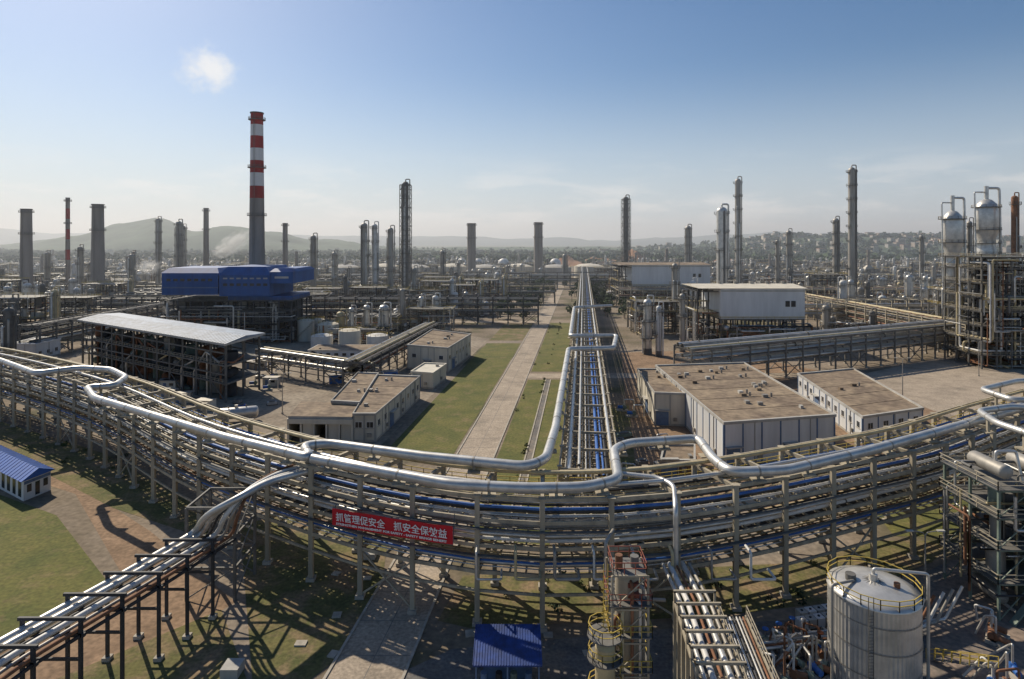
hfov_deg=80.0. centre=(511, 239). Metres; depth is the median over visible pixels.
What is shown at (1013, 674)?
pump skid
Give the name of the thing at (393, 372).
site cabin
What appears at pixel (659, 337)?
distillation column
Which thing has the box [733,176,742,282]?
distillation column
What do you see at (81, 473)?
lawn
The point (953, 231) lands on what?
regenerator tower
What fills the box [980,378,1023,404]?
steam header pipe
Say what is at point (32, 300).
process unit
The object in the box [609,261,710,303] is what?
compressor hall
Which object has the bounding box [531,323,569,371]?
lawn
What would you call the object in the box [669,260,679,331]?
distillation column
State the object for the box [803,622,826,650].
pump skid
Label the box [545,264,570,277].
storage tank
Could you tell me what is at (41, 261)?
fired heater
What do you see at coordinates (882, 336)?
pipe rack
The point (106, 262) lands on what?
process unit
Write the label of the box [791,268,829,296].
process unit
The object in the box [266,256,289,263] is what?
process unit
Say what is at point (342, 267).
storage tank
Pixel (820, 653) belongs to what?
pump skid
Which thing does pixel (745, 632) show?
pipe bridge
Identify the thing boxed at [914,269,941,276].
process unit
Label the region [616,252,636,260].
process unit
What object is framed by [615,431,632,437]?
equipment crate
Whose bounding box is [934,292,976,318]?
process unit
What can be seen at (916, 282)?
vessel row
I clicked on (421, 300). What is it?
vessel row
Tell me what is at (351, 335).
tank group
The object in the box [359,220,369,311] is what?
distillation column
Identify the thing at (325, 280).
air cooler bank
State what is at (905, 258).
process unit
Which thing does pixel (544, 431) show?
lawn
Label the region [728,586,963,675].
valve manifold
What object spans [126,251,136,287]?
distillation column
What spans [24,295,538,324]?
pipe rack
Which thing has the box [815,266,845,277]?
process unit
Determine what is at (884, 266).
vessel row
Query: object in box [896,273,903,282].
vessel row
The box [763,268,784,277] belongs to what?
vessel row
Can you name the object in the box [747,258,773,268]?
process unit
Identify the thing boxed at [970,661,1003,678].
pump skid
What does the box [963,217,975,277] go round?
distillation column
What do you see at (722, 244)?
reactor column
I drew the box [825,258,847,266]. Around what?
process unit
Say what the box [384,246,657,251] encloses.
hills
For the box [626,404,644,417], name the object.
pump skid
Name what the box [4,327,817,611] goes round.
shrubs
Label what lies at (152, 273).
process unit
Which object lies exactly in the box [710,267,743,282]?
process unit
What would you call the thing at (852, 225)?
distillation column
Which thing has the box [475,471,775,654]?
drop pipes
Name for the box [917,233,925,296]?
distillation column
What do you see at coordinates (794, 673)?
pump skid
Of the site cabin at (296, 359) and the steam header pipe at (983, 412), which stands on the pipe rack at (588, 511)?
the steam header pipe at (983, 412)
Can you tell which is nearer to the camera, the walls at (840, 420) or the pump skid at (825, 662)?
the pump skid at (825, 662)
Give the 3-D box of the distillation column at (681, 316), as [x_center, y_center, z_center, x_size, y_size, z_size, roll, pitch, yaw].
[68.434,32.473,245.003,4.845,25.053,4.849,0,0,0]
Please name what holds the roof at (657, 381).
on the walls at (677, 406)
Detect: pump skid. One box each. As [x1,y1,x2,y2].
[248,375,263,386]
[262,379,277,390]
[270,369,283,377]
[616,399,634,411]
[621,462,635,480]
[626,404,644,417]
[647,433,667,450]
[676,624,689,664]
[697,633,712,658]
[753,650,777,678]
[769,626,791,666]
[772,628,805,672]
[773,633,800,669]
[775,642,807,678]
[775,651,788,678]
[779,632,796,667]
[781,619,799,657]
[784,622,819,654]
[787,644,815,678]
[791,635,830,678]
[798,618,805,650]
[802,635,826,660]
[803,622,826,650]
[804,634,825,678]
[814,641,828,676]
[962,656,995,678]
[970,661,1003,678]
[974,604,1009,638]
[974,615,1010,652]
[985,610,995,645]
[985,643,1022,678]
[989,651,1010,678]
[996,667,1020,678]
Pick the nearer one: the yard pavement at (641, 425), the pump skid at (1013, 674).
the pump skid at (1013, 674)
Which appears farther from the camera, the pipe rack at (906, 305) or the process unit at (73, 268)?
the process unit at (73, 268)
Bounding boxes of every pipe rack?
[0,347,1023,632]
[0,454,331,678]
[8,283,554,303]
[18,301,175,351]
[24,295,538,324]
[36,272,1023,288]
[255,346,375,388]
[342,321,438,387]
[556,266,621,573]
[615,285,1018,307]
[626,298,935,329]
[661,561,747,678]
[673,319,961,377]
[805,293,1023,367]
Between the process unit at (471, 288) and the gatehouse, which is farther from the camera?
the process unit at (471, 288)
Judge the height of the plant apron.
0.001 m
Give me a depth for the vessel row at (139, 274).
516.01 m
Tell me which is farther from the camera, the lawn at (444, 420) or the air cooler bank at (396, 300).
the air cooler bank at (396, 300)
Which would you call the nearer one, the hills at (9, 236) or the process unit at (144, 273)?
the process unit at (144, 273)
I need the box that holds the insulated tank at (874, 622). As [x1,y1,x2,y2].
[826,555,929,678]
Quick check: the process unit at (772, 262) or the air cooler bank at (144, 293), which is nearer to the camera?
the air cooler bank at (144, 293)
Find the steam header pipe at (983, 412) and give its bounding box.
[977,404,1023,450]
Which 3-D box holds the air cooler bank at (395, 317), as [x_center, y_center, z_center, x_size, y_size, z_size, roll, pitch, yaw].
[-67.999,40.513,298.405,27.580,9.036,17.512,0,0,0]
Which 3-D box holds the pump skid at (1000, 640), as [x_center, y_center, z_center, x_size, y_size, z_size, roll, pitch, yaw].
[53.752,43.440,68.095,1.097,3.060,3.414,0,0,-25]
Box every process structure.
[939,450,1023,626]
[942,253,1023,368]
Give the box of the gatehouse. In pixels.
[410,362,446,388]
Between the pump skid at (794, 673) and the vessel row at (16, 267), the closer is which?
the pump skid at (794, 673)
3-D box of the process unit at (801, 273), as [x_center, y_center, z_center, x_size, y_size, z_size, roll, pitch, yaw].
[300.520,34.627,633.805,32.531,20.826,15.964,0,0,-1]
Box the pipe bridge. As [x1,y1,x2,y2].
[718,605,778,678]
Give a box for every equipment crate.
[179,385,192,389]
[233,399,241,403]
[266,400,277,405]
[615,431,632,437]
[616,437,623,442]
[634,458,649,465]
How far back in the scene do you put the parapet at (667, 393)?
153.19 m
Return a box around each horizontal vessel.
[213,404,258,422]
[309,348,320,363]
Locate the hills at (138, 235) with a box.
[0,218,387,252]
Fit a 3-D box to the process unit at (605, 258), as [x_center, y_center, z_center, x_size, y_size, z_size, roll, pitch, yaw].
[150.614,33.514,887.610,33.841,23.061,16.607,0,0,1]
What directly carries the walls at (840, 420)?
on the yard pavement at (641, 425)
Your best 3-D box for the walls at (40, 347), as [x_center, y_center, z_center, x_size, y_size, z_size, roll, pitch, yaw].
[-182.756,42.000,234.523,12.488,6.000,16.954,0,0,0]
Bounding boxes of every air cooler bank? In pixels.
[116,288,159,300]
[122,291,183,315]
[302,278,342,290]
[345,313,401,333]
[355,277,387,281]
[378,294,430,308]
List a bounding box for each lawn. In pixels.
[0,422,208,534]
[0,495,104,636]
[58,610,245,678]
[240,515,386,678]
[390,343,520,453]
[438,541,942,627]
[467,380,544,541]
[489,324,531,340]
[514,380,567,543]
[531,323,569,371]
[611,404,639,504]
[878,493,967,535]
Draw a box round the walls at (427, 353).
[408,336,469,370]
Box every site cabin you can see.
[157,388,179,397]
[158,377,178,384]
[160,379,179,387]
[172,390,192,403]
[195,397,216,410]
[246,360,253,368]
[252,360,266,369]
[262,375,280,386]
[285,356,299,360]
[329,373,341,383]
[382,369,397,374]
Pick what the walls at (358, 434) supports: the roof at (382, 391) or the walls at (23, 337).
the roof at (382, 391)
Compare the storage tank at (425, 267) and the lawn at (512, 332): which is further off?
the storage tank at (425, 267)
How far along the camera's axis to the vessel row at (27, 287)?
361.41 m
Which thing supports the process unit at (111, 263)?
on the ground at (68, 510)
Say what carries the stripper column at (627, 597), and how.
on the ground at (68, 510)
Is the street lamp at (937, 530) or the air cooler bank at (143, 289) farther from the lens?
the air cooler bank at (143, 289)
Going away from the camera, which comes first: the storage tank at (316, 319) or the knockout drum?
the knockout drum
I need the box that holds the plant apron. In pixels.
[930,560,1023,678]
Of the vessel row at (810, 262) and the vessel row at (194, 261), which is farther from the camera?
the vessel row at (194, 261)
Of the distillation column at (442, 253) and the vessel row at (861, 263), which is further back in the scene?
the vessel row at (861, 263)
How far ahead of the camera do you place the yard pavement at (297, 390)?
183.21 m
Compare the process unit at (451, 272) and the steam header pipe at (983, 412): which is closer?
the steam header pipe at (983, 412)
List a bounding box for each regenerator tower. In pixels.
[927,195,967,344]
[964,186,1004,296]
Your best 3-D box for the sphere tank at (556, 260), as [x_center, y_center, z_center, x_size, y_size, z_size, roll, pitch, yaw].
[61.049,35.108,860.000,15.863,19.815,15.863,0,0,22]
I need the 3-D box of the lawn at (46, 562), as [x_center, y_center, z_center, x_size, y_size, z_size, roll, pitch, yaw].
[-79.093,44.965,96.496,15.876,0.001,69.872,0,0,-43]
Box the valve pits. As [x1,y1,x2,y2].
[220,548,587,678]
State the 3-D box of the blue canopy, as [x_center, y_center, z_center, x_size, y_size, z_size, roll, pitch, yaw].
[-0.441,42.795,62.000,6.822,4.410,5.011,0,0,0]
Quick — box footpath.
[502,379,550,542]
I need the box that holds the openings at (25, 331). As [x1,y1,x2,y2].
[17,324,46,338]
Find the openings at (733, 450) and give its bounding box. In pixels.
[659,370,834,465]
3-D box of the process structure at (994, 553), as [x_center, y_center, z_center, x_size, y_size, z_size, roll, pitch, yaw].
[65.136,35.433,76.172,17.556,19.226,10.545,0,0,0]
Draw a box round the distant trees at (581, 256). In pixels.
[0,231,1023,263]
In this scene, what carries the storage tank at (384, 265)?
on the ground at (68, 510)
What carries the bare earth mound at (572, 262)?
on the ground at (68, 510)
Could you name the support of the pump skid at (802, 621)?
on the service road at (565, 658)
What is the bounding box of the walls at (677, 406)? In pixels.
[638,372,684,423]
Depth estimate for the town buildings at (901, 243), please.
1700.29 m
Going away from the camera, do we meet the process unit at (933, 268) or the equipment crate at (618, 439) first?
the equipment crate at (618, 439)
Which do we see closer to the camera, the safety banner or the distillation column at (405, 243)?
the safety banner
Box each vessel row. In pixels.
[7,263,19,271]
[17,263,39,273]
[21,280,66,307]
[44,276,77,294]
[49,285,81,307]
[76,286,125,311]
[84,272,117,289]
[119,286,162,301]
[124,262,149,269]
[136,271,161,287]
[190,258,200,262]
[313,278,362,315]
[315,302,393,343]
[330,273,371,296]
[389,293,440,331]
[426,258,439,262]
[451,290,495,315]
[461,268,482,277]
[468,270,501,294]
[491,264,515,271]
[502,263,524,271]
[592,256,611,264]
[601,278,631,291]
[743,261,759,271]
[748,270,770,282]
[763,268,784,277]
[779,273,811,293]
[807,260,824,266]
[817,302,881,342]
[833,276,890,319]
[834,285,874,303]
[857,259,882,266]
[857,274,880,283]
[857,275,891,299]
[859,267,875,281]
[866,268,903,296]
[880,263,892,268]
[886,284,929,308]
[887,278,918,286]
[892,276,918,302]
[895,272,941,306]
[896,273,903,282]
[929,287,941,314]
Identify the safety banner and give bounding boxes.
[332,497,454,544]
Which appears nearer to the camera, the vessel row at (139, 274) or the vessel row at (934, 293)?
the vessel row at (934, 293)
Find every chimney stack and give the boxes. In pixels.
[18,209,34,293]
[89,204,105,302]
[202,208,209,265]
[281,223,287,265]
[466,223,476,273]
[533,222,543,276]
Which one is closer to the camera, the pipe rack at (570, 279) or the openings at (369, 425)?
the openings at (369, 425)
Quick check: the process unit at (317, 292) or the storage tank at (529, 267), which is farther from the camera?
the storage tank at (529, 267)
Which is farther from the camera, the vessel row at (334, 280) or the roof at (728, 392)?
the vessel row at (334, 280)
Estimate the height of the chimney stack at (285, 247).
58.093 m
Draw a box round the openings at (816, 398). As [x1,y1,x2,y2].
[799,378,922,444]
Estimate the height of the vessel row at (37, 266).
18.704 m
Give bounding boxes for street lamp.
[273,372,291,413]
[894,357,910,394]
[905,529,945,609]
[976,341,981,375]
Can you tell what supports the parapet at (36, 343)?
on the walls at (40, 347)
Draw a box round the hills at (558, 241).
[495,231,926,245]
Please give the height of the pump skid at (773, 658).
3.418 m
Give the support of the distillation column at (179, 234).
on the ground at (68, 510)
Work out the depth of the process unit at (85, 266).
743.30 m
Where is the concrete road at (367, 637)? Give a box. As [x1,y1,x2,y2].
[323,284,564,678]
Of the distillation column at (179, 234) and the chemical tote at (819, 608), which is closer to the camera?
the chemical tote at (819, 608)
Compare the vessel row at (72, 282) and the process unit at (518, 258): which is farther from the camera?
the process unit at (518, 258)
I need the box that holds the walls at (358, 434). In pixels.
[354,379,418,439]
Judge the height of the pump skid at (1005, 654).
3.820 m
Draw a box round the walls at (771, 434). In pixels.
[656,368,833,462]
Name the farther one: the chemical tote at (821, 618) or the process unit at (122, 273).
the process unit at (122, 273)
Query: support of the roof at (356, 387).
on the walls
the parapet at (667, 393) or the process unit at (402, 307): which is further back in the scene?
the process unit at (402, 307)
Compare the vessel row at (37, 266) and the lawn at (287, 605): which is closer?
the lawn at (287, 605)
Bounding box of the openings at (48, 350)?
[17,341,59,360]
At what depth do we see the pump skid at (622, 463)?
114.15 m
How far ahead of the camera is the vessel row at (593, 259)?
937.61 m
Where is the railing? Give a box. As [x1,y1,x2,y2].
[925,648,998,667]
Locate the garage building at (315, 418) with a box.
[287,401,356,441]
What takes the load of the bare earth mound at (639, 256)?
on the ground at (68, 510)
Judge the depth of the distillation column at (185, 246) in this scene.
479.33 m
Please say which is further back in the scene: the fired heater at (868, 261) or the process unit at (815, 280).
the fired heater at (868, 261)
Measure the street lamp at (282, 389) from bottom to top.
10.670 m
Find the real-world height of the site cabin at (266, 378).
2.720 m
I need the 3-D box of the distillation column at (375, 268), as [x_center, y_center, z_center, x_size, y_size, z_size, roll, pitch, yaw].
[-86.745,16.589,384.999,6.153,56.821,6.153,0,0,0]
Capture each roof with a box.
[334,374,375,400]
[355,376,416,411]
[411,330,467,346]
[639,370,681,391]
[658,364,830,420]
[801,370,917,414]
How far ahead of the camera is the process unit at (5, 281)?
379.13 m
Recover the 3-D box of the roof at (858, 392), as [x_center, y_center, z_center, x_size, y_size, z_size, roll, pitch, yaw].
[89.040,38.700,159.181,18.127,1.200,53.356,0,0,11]
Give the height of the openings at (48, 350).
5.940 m
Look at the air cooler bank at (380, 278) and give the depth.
545.30 m
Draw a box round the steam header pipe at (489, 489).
[309,403,1023,500]
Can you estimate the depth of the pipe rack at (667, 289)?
403.44 m
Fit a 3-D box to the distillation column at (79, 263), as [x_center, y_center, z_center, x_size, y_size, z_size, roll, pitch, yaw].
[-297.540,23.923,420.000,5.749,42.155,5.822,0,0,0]
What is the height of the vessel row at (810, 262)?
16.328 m
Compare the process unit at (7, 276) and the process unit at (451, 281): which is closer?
the process unit at (451, 281)
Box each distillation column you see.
[42,250,51,280]
[75,244,84,286]
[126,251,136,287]
[153,216,162,287]
[174,219,183,267]
[183,224,187,266]
[308,232,317,289]
[330,250,337,277]
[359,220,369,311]
[370,221,379,292]
[386,225,395,291]
[399,179,411,294]
[438,248,445,278]
[561,252,567,285]
[621,194,630,271]
[640,295,654,354]
[652,301,664,356]
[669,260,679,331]
[676,289,688,351]
[684,224,691,261]
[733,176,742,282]
[773,237,780,282]
[784,228,792,282]
[831,216,840,296]
[846,165,857,296]
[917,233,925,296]
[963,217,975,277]
[1009,192,1021,328]
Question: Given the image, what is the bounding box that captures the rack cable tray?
[0,353,1022,561]
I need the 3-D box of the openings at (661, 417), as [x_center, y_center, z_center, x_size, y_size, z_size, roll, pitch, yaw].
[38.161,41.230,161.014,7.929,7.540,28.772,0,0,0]
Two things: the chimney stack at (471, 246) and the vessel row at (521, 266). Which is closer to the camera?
the chimney stack at (471, 246)
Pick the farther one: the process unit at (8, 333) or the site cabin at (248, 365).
the site cabin at (248, 365)
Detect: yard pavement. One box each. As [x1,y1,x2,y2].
[64,317,488,444]
[621,350,940,509]
[869,355,1023,417]
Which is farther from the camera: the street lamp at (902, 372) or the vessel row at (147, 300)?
the vessel row at (147, 300)
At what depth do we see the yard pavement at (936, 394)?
190.85 m
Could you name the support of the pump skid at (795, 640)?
on the service road at (565, 658)
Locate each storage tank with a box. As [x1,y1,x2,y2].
[297,317,314,341]
[311,316,324,331]
[318,320,338,340]
[329,264,359,273]
[369,263,398,273]
[400,264,429,273]
[438,263,466,273]
[476,264,500,276]
[511,263,533,276]
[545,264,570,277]
[574,263,602,277]
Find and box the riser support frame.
[185,487,256,600]
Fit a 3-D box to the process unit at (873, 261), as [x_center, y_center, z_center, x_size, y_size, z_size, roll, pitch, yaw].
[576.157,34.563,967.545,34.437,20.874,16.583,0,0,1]
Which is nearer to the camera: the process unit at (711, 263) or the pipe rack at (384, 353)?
the pipe rack at (384, 353)
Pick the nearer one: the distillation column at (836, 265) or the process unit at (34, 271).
the distillation column at (836, 265)
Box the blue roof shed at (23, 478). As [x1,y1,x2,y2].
[0,445,54,500]
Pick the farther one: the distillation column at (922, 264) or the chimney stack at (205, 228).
the chimney stack at (205, 228)
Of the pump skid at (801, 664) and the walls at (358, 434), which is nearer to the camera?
the pump skid at (801, 664)
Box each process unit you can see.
[0,258,18,268]
[0,262,11,268]
[0,267,41,288]
[0,277,29,292]
[0,283,14,303]
[0,286,62,336]
[0,293,21,341]
[0,302,19,357]
[4,267,36,282]
[21,291,50,309]
[33,268,64,282]
[37,280,103,333]
[41,262,89,289]
[51,261,70,271]
[70,257,89,261]
[70,260,88,268]
[70,261,115,281]
[82,276,134,308]
[105,259,123,271]
[109,259,122,265]
[110,270,126,277]
[111,270,136,279]
[137,266,169,277]
[141,270,161,287]
[142,259,170,268]
[150,267,161,281]
[219,262,242,265]
[245,256,266,264]
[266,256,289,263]
[295,282,342,306]
[300,290,329,318]
[316,266,351,280]
[341,273,391,313]
[343,256,357,264]
[365,265,418,313]
[379,254,398,261]
[393,266,398,273]
[397,287,455,330]
[405,276,455,313]
[419,266,453,281]
[419,274,463,306]
[421,259,439,271]
[422,260,461,288]
[422,270,457,290]
[441,278,483,308]
[456,258,481,264]
[461,273,507,307]
[482,257,499,264]
[491,265,530,294]
[512,267,542,285]
[517,253,533,261]
[520,263,544,277]
[522,258,548,264]
[593,267,615,277]
[604,256,621,266]
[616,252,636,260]
[628,277,697,334]
[706,257,730,266]
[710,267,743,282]
[743,264,765,271]
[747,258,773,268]
[749,266,793,282]
[772,258,785,268]
[782,254,808,264]
[785,270,814,277]
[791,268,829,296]
[808,263,847,297]
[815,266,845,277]
[821,260,844,267]
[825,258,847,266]
[857,265,898,282]
[861,260,879,268]
[863,255,885,265]
[872,257,894,267]
[880,262,913,273]
[883,263,914,271]
[896,257,918,266]
[904,256,930,265]
[906,257,936,268]
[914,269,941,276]
[925,263,941,270]
[930,264,941,284]
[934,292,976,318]
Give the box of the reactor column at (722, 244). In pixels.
[714,203,729,322]
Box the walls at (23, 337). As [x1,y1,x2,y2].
[17,321,46,339]
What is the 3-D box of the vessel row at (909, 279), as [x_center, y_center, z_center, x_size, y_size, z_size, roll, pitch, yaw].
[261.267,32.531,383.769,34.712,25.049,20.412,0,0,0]
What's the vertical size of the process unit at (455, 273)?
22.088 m
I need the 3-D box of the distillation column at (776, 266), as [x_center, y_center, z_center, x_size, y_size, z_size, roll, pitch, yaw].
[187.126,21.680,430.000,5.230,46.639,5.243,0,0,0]
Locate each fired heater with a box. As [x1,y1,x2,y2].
[38,256,43,277]
[78,252,108,293]
[120,256,127,277]
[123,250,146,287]
[295,251,297,265]
[665,249,667,261]
[765,254,774,269]
[862,250,878,271]
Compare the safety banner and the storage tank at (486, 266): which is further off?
the storage tank at (486, 266)
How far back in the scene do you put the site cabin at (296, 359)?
222.64 m
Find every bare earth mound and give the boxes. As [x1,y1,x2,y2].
[559,255,582,265]
[629,249,642,260]
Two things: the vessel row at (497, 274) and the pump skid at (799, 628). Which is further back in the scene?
the vessel row at (497, 274)
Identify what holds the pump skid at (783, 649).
on the service road at (565, 658)
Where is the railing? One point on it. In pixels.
(969, 663)
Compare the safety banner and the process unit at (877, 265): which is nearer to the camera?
the safety banner
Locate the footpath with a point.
(531, 446)
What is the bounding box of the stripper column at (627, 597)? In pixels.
[602,546,652,678]
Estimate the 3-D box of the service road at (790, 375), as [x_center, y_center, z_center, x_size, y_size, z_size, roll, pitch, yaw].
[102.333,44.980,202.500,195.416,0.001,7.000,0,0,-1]
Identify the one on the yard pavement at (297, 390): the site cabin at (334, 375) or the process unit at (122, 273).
the site cabin at (334, 375)
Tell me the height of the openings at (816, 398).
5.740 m
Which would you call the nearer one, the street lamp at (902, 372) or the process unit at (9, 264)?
the street lamp at (902, 372)
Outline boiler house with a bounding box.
[160,265,314,342]
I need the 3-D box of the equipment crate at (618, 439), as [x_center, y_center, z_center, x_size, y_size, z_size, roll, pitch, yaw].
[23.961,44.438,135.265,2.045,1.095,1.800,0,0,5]
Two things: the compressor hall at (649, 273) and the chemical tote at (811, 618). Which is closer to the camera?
the chemical tote at (811, 618)
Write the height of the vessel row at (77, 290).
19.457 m
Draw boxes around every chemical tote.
[795,607,808,616]
[795,616,808,630]
[804,606,816,613]
[804,614,817,629]
[812,605,825,613]
[812,613,825,628]
[821,612,826,626]
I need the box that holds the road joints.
[340,305,550,678]
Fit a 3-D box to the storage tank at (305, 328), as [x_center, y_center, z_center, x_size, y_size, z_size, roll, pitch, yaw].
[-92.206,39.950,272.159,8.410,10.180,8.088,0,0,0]
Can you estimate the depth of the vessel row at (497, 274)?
467.93 m
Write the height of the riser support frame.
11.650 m
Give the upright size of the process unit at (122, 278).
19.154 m
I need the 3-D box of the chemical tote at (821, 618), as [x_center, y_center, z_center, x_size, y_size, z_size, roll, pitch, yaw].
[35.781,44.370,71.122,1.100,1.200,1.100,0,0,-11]
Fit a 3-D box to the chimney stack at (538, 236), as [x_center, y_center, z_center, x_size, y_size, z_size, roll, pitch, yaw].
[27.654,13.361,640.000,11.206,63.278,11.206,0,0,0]
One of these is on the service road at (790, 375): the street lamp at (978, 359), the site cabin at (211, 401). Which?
the street lamp at (978, 359)
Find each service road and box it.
[0,476,234,678]
[325,320,534,322]
[404,564,947,678]
[527,372,1023,377]
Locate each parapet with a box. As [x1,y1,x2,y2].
[17,337,60,344]
[331,372,378,403]
[352,374,419,415]
[407,329,470,348]
[637,368,684,394]
[655,362,836,424]
[797,368,923,418]
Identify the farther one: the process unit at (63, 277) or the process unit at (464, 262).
the process unit at (464, 262)
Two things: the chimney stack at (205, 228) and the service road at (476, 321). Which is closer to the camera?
the service road at (476, 321)
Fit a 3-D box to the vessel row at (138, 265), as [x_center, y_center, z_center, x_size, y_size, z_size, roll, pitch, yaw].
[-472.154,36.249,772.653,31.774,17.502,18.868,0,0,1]
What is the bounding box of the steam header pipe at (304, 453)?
[0,304,618,475]
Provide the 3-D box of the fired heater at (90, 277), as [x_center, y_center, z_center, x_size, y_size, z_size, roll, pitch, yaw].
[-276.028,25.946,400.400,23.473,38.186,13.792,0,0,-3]
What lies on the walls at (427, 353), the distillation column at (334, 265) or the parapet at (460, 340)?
the parapet at (460, 340)
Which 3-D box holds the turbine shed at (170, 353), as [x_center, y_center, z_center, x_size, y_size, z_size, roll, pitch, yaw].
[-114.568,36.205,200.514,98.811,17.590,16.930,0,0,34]
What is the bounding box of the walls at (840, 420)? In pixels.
[798,376,921,441]
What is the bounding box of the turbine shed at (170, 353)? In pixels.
[77,313,264,402]
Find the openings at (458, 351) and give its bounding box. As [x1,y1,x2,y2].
[407,335,470,371]
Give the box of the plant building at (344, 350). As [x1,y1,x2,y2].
[307,344,378,365]
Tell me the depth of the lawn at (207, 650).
65.66 m
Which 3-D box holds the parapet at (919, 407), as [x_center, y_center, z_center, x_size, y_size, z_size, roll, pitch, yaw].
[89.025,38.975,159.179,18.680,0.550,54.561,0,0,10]
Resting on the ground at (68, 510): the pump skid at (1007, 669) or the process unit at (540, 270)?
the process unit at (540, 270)
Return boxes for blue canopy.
[473,624,541,678]
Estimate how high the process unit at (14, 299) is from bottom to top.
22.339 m
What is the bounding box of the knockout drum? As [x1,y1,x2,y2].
[587,612,622,678]
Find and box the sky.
[0,0,1023,240]
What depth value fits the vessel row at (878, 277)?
495.85 m
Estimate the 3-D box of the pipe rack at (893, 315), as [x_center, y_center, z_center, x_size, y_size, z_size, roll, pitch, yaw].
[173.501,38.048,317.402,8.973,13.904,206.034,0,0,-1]
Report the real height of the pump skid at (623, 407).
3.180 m
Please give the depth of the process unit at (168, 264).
742.21 m
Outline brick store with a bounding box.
[660,443,696,477]
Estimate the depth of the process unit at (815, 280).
434.94 m
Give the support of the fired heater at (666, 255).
on the ground at (68, 510)
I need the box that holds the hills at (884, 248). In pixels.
[650,235,1023,255]
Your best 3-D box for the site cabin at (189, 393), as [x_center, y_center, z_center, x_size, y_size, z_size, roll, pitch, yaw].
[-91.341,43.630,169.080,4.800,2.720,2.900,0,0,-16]
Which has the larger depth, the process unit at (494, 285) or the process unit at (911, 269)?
the process unit at (911, 269)
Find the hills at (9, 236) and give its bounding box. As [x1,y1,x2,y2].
[0,228,509,245]
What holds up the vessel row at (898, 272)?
on the ground at (68, 510)
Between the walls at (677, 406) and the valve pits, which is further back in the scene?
the walls at (677, 406)
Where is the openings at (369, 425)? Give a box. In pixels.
[353,378,419,441]
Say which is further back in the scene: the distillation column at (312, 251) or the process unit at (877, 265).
the process unit at (877, 265)
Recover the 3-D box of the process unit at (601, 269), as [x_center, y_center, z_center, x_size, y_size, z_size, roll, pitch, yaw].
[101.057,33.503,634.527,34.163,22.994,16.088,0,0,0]
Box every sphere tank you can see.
[498,258,508,263]
[550,258,560,264]
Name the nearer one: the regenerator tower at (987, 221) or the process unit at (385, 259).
the regenerator tower at (987, 221)
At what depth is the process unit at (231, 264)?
767.48 m
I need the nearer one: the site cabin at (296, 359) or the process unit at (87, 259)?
the site cabin at (296, 359)
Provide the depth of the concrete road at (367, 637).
76.88 m
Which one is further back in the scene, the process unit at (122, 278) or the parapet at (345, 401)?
the process unit at (122, 278)
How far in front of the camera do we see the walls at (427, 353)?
211.33 m
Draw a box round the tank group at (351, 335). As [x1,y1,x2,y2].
[311,327,387,347]
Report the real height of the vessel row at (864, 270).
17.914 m
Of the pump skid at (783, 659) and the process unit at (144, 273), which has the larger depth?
the process unit at (144, 273)
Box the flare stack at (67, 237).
[64,198,71,293]
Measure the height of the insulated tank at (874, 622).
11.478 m
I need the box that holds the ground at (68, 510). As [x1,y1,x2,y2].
[0,246,1018,678]
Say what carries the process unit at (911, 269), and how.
on the ground at (68, 510)
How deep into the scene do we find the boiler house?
265.70 m
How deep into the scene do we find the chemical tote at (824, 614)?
71.29 m
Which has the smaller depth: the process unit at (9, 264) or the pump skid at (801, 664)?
the pump skid at (801, 664)
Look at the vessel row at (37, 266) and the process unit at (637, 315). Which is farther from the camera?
the vessel row at (37, 266)
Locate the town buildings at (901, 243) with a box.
[62,231,1023,254]
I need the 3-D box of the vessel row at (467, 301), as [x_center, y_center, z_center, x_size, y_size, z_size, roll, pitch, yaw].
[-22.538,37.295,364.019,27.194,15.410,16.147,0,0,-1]
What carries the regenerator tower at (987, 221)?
on the ground at (68, 510)
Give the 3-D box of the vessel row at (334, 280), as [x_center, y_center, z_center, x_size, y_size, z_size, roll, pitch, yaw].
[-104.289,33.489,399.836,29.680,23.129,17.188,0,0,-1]
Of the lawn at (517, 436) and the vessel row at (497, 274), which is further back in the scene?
the vessel row at (497, 274)
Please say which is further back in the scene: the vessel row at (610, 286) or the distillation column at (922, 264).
the vessel row at (610, 286)
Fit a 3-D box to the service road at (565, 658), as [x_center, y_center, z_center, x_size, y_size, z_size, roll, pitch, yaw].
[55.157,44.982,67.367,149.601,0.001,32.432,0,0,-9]
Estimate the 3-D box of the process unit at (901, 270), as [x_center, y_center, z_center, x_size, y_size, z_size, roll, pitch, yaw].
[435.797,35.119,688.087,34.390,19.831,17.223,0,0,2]
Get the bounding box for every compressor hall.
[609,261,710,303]
[683,281,812,347]
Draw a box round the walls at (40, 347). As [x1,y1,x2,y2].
[15,340,59,359]
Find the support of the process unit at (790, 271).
on the ground at (68, 510)
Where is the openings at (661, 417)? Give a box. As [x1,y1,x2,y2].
[637,371,684,425]
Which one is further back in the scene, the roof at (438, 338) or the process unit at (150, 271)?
the process unit at (150, 271)
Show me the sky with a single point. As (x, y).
(503, 117)
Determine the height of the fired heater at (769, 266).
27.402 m
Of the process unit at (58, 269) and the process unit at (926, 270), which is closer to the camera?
the process unit at (58, 269)

